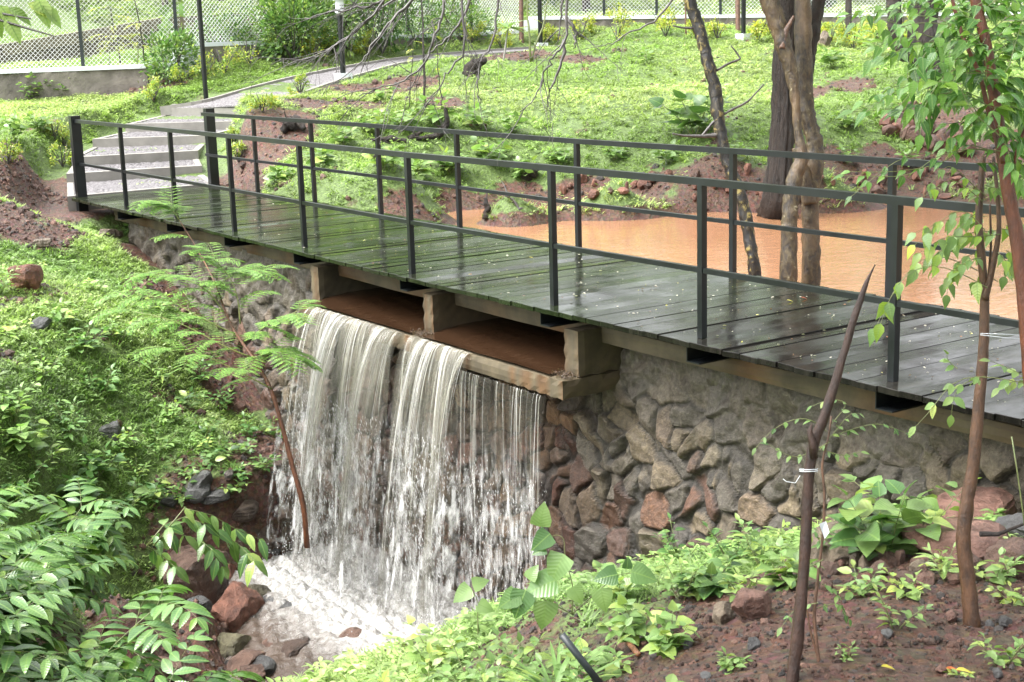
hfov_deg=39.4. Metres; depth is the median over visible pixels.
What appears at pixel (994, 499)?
rock
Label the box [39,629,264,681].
shrub
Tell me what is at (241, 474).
leafy plant
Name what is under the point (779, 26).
tree
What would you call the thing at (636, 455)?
retaining wall
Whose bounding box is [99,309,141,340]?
leafy plant
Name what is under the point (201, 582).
rock
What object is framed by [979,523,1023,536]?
stick
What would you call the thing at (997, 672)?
rock
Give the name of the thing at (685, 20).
tree
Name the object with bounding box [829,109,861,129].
leafy plant
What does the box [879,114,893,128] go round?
rock
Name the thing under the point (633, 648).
stick
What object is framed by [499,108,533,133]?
leafy plant
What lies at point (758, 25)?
shrub
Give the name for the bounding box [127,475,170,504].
leafy plant
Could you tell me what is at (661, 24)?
shrub
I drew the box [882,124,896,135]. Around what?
rock
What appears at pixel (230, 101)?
path
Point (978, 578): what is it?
rock
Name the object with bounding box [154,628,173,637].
rock
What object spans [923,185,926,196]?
rock
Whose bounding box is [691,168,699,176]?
rock
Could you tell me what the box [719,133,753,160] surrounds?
leafy plant
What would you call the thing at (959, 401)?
leafy branch
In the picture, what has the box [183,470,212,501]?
rock
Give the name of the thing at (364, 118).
leafy plant
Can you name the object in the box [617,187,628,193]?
rock
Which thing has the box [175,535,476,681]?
stream water
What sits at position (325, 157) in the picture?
leafy plant
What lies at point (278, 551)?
rock
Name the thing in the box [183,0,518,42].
chain link fence
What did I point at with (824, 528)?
plastic tag
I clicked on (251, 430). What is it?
leafy plant
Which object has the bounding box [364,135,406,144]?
dead wood
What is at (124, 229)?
leafy plant
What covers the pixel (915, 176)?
rock
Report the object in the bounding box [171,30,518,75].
boundary wall
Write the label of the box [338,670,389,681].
leafy plant
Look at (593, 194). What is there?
rock
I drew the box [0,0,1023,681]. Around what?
ground
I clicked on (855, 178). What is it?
rock
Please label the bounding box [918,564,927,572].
rock
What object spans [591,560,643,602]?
leafy plant
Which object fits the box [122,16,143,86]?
sapling
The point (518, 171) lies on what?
leafy plant
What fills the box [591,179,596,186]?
rock
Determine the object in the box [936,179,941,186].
rock
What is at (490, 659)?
leafy plant
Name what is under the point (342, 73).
lamp post
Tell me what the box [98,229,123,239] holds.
rock
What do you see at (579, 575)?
bank weeds
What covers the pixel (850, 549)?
leafy plant
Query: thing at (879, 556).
rock
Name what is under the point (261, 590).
rock
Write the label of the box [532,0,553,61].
sapling
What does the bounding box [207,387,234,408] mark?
leafy plant
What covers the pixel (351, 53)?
shrub
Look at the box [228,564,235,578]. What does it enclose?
rock
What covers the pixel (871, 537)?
leafy plant
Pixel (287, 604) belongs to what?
rock
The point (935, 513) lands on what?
leafy plant
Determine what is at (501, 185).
gravel
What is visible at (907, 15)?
shrub
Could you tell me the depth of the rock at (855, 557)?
6.06 m
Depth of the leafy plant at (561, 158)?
20.47 m
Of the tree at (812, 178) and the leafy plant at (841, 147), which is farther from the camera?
the leafy plant at (841, 147)
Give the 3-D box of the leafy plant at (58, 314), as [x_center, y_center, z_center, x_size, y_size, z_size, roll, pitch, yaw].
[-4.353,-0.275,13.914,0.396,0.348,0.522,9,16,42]
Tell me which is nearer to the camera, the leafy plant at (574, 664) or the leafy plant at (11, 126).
the leafy plant at (574, 664)
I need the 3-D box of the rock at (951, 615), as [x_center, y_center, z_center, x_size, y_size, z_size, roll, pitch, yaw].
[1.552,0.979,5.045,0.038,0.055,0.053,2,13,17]
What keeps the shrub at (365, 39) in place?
on the ground at (248, 392)
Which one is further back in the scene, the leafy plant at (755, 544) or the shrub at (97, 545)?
the shrub at (97, 545)
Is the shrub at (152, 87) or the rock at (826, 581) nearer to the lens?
the rock at (826, 581)
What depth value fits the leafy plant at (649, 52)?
27.04 m
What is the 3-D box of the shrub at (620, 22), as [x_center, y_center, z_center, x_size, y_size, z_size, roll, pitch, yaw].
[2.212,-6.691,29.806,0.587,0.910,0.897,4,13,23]
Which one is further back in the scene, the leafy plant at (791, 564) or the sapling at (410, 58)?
the sapling at (410, 58)
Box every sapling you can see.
[86,34,126,64]
[86,185,324,547]
[87,6,133,62]
[115,0,156,84]
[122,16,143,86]
[406,41,424,108]
[420,0,426,110]
[433,26,442,107]
[490,20,525,59]
[514,0,541,61]
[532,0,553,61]
[752,399,910,661]
[832,0,1023,386]
[867,156,1023,627]
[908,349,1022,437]
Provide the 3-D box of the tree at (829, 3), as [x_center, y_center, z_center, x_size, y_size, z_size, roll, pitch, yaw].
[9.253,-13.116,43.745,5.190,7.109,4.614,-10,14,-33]
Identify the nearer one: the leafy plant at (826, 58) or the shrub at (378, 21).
the leafy plant at (826, 58)
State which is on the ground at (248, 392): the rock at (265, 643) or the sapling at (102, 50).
the sapling at (102, 50)
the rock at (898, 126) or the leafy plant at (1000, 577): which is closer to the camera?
the leafy plant at (1000, 577)
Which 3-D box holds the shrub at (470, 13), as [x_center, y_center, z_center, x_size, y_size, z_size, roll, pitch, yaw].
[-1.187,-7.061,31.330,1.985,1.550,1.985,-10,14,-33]
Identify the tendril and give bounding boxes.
[1011,437,1023,521]
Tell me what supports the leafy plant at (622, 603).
on the ground at (248, 392)
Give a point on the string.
(1000, 337)
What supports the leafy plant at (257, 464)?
on the ground at (248, 392)
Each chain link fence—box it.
[0,0,179,68]
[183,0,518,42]
[529,0,1010,16]
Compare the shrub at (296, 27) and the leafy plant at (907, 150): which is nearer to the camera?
the leafy plant at (907, 150)
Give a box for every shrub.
[0,136,23,163]
[0,477,139,618]
[0,501,103,681]
[0,526,214,681]
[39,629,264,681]
[43,119,63,139]
[43,139,71,166]
[53,119,70,147]
[134,23,200,84]
[139,72,161,101]
[168,63,197,84]
[181,3,259,55]
[194,49,219,79]
[211,44,241,72]
[223,0,307,59]
[224,126,239,147]
[225,36,260,66]
[231,140,246,161]
[244,0,354,55]
[244,92,278,111]
[247,0,337,64]
[266,34,287,61]
[275,0,389,57]
[286,72,309,94]
[299,36,327,61]
[310,27,336,53]
[318,0,441,53]
[348,25,379,54]
[379,0,464,48]
[409,0,499,42]
[458,19,487,42]
[489,21,512,47]
[537,22,561,41]
[569,14,600,39]
[602,2,634,39]
[652,3,677,35]
[683,16,706,38]
[705,15,729,38]
[747,19,767,39]
[759,22,772,38]
[821,17,843,43]
[835,20,868,48]
[860,11,887,38]
[886,10,909,37]
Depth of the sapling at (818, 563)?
4.70 m
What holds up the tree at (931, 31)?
on the ground at (248, 392)
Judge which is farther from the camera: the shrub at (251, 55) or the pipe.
the shrub at (251, 55)
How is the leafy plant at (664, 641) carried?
on the ground at (248, 392)
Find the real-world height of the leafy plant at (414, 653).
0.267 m
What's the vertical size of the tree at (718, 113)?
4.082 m
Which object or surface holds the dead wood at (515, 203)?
on the ground at (248, 392)
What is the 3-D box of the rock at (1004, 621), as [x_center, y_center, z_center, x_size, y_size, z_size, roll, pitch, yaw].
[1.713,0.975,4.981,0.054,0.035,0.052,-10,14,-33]
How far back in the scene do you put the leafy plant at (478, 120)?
21.18 m
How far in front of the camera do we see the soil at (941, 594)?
5.13 m
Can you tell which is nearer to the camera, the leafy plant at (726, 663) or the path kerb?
the leafy plant at (726, 663)
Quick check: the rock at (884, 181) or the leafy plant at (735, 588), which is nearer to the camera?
the leafy plant at (735, 588)
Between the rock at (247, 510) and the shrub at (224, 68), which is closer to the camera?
the rock at (247, 510)
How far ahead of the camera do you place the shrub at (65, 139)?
21.90 m
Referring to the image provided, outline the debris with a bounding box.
[410,328,581,380]
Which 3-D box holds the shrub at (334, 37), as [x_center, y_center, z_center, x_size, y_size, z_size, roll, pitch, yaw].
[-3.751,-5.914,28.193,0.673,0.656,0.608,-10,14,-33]
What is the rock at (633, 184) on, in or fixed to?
on the ground at (248, 392)
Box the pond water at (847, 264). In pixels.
[307,204,1023,373]
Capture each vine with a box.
[148,0,184,63]
[453,501,657,634]
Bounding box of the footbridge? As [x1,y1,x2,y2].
[68,108,1023,426]
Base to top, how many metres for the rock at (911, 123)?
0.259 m
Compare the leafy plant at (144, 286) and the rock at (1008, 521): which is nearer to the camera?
the rock at (1008, 521)
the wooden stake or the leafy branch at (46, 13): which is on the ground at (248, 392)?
the wooden stake
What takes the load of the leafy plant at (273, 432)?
on the ground at (248, 392)
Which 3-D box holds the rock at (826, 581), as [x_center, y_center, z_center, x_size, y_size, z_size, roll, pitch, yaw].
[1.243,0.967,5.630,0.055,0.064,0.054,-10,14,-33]
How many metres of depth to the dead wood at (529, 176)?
20.23 m
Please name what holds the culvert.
on the ground at (248, 392)
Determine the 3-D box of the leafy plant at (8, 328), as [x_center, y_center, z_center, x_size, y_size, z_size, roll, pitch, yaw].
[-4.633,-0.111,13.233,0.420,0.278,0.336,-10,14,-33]
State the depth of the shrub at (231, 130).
20.93 m
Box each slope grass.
[0,7,1023,221]
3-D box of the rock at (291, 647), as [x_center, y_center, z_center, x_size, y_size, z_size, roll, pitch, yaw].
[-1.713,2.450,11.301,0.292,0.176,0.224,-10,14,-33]
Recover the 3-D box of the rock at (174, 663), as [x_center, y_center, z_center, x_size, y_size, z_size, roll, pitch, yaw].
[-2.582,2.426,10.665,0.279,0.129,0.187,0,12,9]
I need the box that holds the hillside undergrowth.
[47,0,1023,35]
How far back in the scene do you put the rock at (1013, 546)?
5.61 m
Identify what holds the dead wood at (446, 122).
on the ground at (248, 392)
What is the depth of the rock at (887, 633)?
4.92 m
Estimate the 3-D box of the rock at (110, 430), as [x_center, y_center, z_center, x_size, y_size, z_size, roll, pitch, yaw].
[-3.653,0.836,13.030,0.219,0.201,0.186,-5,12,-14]
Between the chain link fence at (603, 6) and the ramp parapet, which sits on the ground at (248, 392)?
the ramp parapet
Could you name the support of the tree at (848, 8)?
on the ground at (248, 392)
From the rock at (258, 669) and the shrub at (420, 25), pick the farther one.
the shrub at (420, 25)
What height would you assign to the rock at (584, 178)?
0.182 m
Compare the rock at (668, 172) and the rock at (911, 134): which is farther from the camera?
the rock at (911, 134)
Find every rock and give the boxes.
[7,264,43,291]
[30,316,51,330]
[33,238,51,247]
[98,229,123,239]
[99,420,122,440]
[149,656,182,677]
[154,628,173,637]
[160,495,177,507]
[163,545,228,608]
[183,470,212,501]
[183,484,210,503]
[186,595,212,611]
[201,489,230,504]
[210,581,264,631]
[217,632,251,657]
[226,649,265,672]
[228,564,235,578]
[233,499,258,522]
[239,664,265,681]
[248,584,270,596]
[251,655,275,674]
[257,526,277,550]
[262,638,272,646]
[263,455,288,469]
[263,595,273,601]
[268,548,280,553]
[272,599,292,611]
[277,505,296,522]
[281,636,309,657]
[339,627,361,637]
[559,183,566,194]
[581,174,587,182]
[587,189,599,199]
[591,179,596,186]
[608,187,612,193]
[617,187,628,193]
[630,180,638,188]
[637,180,647,188]
[644,183,651,188]
[665,169,672,174]
[683,640,692,648]
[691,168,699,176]
[692,193,696,201]
[700,671,711,679]
[704,615,712,623]
[712,601,733,624]
[731,587,771,618]
[744,163,751,174]
[747,637,760,649]
[810,521,876,565]
[816,616,822,625]
[817,30,829,46]
[820,561,838,575]
[820,578,832,590]
[829,664,842,671]
[830,176,835,185]
[831,650,845,657]
[835,612,843,619]
[838,559,844,566]
[849,553,859,568]
[852,175,862,184]
[858,554,868,568]
[861,169,866,178]
[870,560,891,576]
[871,184,883,193]
[875,551,885,560]
[877,173,887,184]
[877,636,883,643]
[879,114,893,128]
[879,556,888,565]
[881,628,893,638]
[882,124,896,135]
[882,551,897,566]
[892,122,901,135]
[894,571,915,583]
[895,550,904,564]
[896,118,902,126]
[899,124,909,140]
[900,517,1009,563]
[905,125,919,142]
[908,119,914,126]
[909,559,925,571]
[912,171,921,180]
[915,570,935,584]
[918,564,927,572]
[920,127,932,137]
[920,557,936,568]
[923,134,941,151]
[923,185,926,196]
[923,637,935,644]
[927,558,934,572]
[935,662,947,672]
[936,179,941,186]
[936,486,1017,518]
[938,133,945,150]
[938,193,952,198]
[939,128,949,142]
[945,572,959,583]
[946,610,956,621]
[949,176,961,182]
[950,171,959,176]
[953,125,964,141]
[958,139,976,154]
[972,553,981,572]
[975,575,982,580]
[982,536,1023,577]
[985,619,993,626]
[986,171,993,177]
[992,667,1002,678]
[994,589,1003,601]
[995,513,1023,537]
[998,615,1011,626]
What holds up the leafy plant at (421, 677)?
on the ground at (248, 392)
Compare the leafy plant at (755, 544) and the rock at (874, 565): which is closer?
the rock at (874, 565)
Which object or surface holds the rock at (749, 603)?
on the ground at (248, 392)
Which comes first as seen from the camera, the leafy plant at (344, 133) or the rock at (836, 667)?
the rock at (836, 667)
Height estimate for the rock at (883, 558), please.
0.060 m
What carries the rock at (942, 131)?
on the ground at (248, 392)
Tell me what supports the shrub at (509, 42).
on the ground at (248, 392)
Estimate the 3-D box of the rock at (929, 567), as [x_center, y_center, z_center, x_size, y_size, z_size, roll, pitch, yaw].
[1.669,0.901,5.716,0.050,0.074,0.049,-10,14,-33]
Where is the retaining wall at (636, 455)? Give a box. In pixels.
[128,223,1023,603]
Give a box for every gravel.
[82,28,1020,220]
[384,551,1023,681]
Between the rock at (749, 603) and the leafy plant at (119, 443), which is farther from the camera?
the leafy plant at (119, 443)
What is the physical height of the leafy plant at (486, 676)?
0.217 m
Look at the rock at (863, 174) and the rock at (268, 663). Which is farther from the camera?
the rock at (863, 174)
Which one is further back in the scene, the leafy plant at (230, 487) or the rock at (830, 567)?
the leafy plant at (230, 487)
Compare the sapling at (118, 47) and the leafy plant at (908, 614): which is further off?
the sapling at (118, 47)
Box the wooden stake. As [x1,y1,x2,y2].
[783,265,874,681]
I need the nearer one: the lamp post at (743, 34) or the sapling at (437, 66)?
the sapling at (437, 66)
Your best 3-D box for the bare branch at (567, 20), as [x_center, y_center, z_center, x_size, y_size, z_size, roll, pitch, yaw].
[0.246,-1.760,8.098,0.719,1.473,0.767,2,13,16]
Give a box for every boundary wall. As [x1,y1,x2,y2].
[0,63,182,101]
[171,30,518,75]
[524,12,1019,31]
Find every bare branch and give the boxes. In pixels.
[232,0,397,99]
[309,0,467,151]
[383,0,522,157]
[491,0,621,165]
[567,0,672,80]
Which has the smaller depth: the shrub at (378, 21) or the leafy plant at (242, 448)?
the leafy plant at (242, 448)
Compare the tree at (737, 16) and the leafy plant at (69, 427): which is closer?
the leafy plant at (69, 427)
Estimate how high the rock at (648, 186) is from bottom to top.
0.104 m
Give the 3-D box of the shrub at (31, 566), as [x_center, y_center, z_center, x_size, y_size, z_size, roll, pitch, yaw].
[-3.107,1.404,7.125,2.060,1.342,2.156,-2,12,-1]
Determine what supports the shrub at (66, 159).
on the ground at (248, 392)
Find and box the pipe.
[559,632,602,681]
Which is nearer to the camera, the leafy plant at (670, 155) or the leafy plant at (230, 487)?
the leafy plant at (230, 487)
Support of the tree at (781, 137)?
on the ground at (248, 392)
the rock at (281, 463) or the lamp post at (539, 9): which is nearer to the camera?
the rock at (281, 463)
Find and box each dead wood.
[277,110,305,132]
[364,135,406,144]
[407,131,436,139]
[425,107,449,138]
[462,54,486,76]
[477,193,491,219]
[501,181,522,209]
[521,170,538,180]
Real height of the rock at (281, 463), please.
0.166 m
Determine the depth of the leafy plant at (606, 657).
5.27 m
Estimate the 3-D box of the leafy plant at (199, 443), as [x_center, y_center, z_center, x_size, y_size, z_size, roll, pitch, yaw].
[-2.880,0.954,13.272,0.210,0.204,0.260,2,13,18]
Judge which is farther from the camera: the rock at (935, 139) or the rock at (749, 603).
the rock at (935, 139)
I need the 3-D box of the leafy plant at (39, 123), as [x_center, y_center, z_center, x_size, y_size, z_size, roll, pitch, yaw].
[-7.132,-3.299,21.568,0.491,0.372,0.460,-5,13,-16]
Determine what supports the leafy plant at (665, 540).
on the ground at (248, 392)
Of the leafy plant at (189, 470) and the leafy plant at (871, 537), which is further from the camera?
the leafy plant at (189, 470)
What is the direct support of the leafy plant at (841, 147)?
on the ground at (248, 392)
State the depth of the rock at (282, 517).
13.13 m
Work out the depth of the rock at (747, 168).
18.66 m
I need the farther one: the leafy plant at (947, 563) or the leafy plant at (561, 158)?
the leafy plant at (561, 158)
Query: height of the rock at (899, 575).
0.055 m
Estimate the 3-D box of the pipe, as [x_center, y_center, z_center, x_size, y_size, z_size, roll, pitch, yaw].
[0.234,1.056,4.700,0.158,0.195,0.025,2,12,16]
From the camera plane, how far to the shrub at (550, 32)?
31.76 m
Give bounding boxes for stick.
[625,641,640,656]
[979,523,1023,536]
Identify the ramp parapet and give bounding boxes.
[0,9,440,63]
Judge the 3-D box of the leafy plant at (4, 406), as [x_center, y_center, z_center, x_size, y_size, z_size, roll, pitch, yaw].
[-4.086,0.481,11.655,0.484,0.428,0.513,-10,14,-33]
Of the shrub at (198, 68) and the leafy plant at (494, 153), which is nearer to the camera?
the leafy plant at (494, 153)
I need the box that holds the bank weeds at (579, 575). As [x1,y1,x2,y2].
[22,508,1015,681]
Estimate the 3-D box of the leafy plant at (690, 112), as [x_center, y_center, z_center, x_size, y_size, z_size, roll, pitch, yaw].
[2.548,-3.211,20.270,1.283,0.766,1.135,-10,14,-33]
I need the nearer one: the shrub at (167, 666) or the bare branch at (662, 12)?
the shrub at (167, 666)
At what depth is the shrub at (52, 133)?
21.70 m
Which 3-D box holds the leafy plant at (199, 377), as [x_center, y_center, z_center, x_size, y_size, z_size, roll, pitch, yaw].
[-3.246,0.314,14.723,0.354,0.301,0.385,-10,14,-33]
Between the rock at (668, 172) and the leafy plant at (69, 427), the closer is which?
the leafy plant at (69, 427)
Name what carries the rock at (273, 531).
on the ground at (248, 392)
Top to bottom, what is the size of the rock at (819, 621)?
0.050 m
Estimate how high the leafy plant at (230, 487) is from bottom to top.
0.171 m
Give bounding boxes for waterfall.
[233,313,545,654]
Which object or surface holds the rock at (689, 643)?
on the ground at (248, 392)
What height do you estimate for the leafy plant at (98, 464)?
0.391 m
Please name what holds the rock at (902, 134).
on the ground at (248, 392)
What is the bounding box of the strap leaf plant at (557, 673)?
[494,634,636,681]
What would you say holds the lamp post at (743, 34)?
on the ground at (248, 392)
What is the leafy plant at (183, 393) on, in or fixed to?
on the ground at (248, 392)
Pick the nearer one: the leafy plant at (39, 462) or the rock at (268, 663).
the rock at (268, 663)
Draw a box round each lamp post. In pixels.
[196,0,207,98]
[334,0,352,78]
[534,0,547,45]
[735,0,751,39]
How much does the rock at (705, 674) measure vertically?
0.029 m
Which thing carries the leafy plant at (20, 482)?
on the ground at (248, 392)
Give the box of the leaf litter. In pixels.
[174,203,999,400]
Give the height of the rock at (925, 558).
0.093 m
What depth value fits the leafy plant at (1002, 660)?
4.58 m
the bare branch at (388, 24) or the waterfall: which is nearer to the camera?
the bare branch at (388, 24)
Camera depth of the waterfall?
11.90 m
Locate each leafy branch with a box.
[0,0,60,43]
[146,506,267,586]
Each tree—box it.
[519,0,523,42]
[542,0,590,13]
[672,0,763,275]
[684,3,686,33]
[735,0,740,32]
[757,0,825,219]
[759,0,808,281]
[792,0,823,285]
[811,0,837,10]
[845,0,851,35]
[886,0,941,88]
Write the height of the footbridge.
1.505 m
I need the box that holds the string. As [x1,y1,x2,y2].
[980,333,1019,338]
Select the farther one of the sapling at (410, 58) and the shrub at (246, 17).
the shrub at (246, 17)
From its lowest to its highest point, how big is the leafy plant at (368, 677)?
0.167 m
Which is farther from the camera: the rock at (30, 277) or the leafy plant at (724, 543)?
the rock at (30, 277)
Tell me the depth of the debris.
10.12 m
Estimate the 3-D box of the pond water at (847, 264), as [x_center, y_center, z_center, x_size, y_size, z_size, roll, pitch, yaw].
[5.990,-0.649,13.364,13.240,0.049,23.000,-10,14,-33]
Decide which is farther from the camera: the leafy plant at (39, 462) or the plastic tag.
the leafy plant at (39, 462)
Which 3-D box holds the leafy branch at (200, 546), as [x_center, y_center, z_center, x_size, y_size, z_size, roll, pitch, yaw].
[-2.212,1.459,10.349,0.863,0.606,0.659,-4,12,-9]
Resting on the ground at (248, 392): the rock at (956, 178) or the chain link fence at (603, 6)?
the rock at (956, 178)
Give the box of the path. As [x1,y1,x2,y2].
[178,47,554,107]
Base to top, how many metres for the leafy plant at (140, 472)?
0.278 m
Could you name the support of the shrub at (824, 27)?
on the ground at (248, 392)
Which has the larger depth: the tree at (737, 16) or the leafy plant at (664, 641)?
the tree at (737, 16)
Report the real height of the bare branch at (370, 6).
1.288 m
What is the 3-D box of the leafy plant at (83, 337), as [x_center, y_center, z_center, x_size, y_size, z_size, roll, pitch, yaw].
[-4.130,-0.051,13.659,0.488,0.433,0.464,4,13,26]
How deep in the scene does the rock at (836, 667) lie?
4.56 m
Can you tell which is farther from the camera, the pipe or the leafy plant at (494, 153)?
the leafy plant at (494, 153)
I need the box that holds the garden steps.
[66,104,238,211]
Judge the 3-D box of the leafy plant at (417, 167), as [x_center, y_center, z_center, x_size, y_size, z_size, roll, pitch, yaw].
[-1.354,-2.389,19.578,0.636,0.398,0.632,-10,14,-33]
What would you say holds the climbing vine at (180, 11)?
attached to the tree
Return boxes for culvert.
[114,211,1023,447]
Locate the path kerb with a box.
[160,45,558,115]
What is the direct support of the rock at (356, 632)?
on the ground at (248, 392)
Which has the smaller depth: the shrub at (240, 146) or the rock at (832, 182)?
the rock at (832, 182)
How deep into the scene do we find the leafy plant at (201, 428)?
13.51 m
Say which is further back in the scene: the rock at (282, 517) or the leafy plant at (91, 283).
the leafy plant at (91, 283)
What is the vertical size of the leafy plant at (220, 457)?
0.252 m
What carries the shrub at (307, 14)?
on the ground at (248, 392)
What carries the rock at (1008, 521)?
on the ground at (248, 392)
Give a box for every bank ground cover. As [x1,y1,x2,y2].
[285,515,1017,681]
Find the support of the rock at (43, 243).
on the ground at (248, 392)
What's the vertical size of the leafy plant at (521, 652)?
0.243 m
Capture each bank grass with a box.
[0,193,259,675]
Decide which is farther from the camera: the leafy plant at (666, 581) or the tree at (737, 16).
the tree at (737, 16)
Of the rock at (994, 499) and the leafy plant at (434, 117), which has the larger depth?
the leafy plant at (434, 117)
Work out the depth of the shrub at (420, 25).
30.24 m
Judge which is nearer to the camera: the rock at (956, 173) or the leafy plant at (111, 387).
the leafy plant at (111, 387)
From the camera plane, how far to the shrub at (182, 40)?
25.88 m
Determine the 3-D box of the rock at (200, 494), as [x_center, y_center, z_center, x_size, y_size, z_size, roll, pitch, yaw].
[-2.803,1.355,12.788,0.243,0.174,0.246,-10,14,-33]
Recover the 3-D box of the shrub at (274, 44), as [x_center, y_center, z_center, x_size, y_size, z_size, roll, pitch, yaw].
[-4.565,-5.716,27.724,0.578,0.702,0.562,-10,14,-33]
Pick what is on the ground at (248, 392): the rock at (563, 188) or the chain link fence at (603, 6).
the rock at (563, 188)
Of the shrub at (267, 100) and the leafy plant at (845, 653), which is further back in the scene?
the shrub at (267, 100)
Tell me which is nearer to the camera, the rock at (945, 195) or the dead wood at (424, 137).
the rock at (945, 195)
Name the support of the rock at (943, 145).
on the ground at (248, 392)
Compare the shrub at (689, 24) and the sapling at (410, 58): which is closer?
the sapling at (410, 58)
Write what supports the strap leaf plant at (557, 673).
on the ground at (248, 392)
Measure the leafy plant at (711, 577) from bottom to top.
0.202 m
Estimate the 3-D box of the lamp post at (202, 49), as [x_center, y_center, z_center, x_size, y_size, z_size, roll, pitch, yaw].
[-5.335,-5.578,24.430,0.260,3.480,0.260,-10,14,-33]
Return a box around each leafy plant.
[0,109,32,138]
[0,266,20,292]
[0,312,34,341]
[0,376,42,424]
[0,415,49,452]
[0,459,49,503]
[16,71,40,97]
[16,434,67,477]
[17,340,68,382]
[24,111,55,131]
[37,297,93,325]
[43,77,68,93]
[49,396,87,440]
[53,317,108,355]
[55,469,103,507]
[74,434,127,478]
[76,363,121,392]
[80,274,110,291]
[91,476,150,519]
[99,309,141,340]
[110,423,138,452]
[115,221,129,236]
[115,276,152,298]
[119,453,150,476]
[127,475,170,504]
[136,418,182,454]
[145,292,175,311]
[146,362,170,382]
[148,399,182,421]
[155,469,196,506]
[161,386,208,408]
[163,453,216,478]
[181,358,212,382]
[188,412,226,436]
[190,432,214,449]
[199,434,240,466]
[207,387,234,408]
[216,475,253,493]
[223,437,257,453]
[223,461,251,480]
[237,411,266,436]
[247,452,280,473]
[256,417,286,437]
[263,159,295,183]
[302,137,339,167]
[325,126,359,144]
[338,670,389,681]
[349,667,433,681]
[356,107,387,132]
[361,145,410,169]
[361,670,396,679]
[370,78,397,100]
[384,104,419,126]
[387,642,460,681]
[394,151,432,179]
[403,615,467,672]
[416,91,458,126]
[428,628,511,681]
[434,144,468,173]
[460,102,498,128]
[465,658,542,681]
[470,136,512,159]
[484,627,554,678]
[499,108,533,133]
[512,155,539,177]
[529,638,597,681]
[543,147,572,163]
[559,616,636,680]
[560,669,591,681]
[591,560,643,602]
[596,593,683,645]
[602,138,629,160]
[634,44,659,62]
[640,599,699,659]
[648,89,738,139]
[650,139,681,163]
[651,512,731,562]
[654,552,706,599]
[671,555,746,600]
[702,520,767,560]
[716,646,752,674]
[717,565,767,602]
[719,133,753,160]
[728,513,798,567]
[755,536,823,591]
[811,523,891,560]
[816,41,849,68]
[827,479,936,560]
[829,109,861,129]
[835,559,888,599]
[835,641,859,661]
[836,144,858,163]
[838,474,982,554]
[846,27,906,54]
[869,583,933,627]
[876,567,930,600]
[895,142,921,166]
[914,542,958,578]
[943,668,974,677]
[967,631,1023,667]
[974,547,1023,584]
[984,580,1023,606]
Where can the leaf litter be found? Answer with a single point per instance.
(669, 299)
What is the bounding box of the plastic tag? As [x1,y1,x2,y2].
[819,521,828,538]
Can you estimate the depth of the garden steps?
21.16 m
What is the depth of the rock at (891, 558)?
5.99 m
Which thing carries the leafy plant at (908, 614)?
on the ground at (248, 392)
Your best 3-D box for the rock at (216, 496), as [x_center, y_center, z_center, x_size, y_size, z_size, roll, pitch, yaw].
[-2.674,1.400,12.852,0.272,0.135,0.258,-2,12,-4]
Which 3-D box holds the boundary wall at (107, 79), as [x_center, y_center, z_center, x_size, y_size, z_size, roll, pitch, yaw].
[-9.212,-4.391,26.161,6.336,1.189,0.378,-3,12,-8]
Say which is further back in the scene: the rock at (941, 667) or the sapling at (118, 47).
the sapling at (118, 47)
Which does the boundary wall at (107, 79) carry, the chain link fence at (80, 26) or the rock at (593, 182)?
the chain link fence at (80, 26)
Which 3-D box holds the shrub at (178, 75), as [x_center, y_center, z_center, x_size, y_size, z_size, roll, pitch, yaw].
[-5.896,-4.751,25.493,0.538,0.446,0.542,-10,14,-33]
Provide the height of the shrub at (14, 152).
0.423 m
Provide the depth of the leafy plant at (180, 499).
12.72 m
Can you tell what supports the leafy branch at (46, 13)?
hanging from the shade tree
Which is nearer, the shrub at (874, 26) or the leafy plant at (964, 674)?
the leafy plant at (964, 674)
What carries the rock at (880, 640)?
on the ground at (248, 392)
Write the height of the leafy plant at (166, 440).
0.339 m
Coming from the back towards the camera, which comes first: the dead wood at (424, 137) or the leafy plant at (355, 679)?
the dead wood at (424, 137)
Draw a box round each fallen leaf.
[882,664,894,669]
[956,667,971,672]
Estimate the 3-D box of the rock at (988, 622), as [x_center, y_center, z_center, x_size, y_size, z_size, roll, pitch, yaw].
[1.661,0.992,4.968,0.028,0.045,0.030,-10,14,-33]
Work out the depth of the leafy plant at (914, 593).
5.36 m
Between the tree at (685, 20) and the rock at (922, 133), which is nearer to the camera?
the rock at (922, 133)
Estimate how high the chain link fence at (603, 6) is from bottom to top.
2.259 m
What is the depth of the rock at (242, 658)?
11.05 m
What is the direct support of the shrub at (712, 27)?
on the ground at (248, 392)
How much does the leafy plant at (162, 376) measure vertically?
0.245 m
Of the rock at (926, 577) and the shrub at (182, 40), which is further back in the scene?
the shrub at (182, 40)

